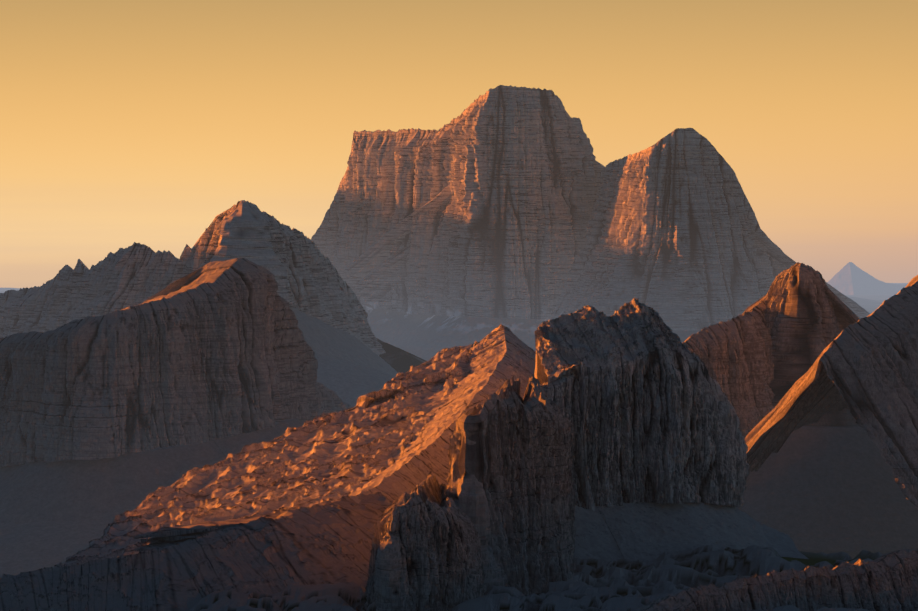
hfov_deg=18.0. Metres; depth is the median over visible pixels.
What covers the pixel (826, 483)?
peak
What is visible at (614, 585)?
ground sheet
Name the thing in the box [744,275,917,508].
ridge
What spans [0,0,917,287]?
sky
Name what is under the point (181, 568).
slab
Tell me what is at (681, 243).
mountain
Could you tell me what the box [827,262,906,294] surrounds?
range
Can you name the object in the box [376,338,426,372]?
valley hills
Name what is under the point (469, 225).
mountain
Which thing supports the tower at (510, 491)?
on the ground sheet
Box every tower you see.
[366,470,486,610]
[445,374,576,594]
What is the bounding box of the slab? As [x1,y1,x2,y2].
[0,492,393,610]
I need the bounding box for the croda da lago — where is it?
[0,200,397,407]
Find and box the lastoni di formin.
[0,258,352,576]
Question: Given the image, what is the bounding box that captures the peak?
[682,262,917,558]
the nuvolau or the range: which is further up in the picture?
the range
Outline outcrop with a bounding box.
[636,549,917,610]
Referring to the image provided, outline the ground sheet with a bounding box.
[0,283,917,610]
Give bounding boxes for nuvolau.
[54,328,535,566]
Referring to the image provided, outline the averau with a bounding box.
[534,298,807,561]
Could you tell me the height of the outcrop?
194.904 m
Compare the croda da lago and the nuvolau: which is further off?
the croda da lago
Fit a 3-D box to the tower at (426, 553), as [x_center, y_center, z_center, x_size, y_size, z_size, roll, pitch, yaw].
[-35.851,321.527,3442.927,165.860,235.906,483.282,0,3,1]
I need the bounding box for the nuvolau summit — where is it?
[491,324,510,332]
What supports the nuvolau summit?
on the nuvolau

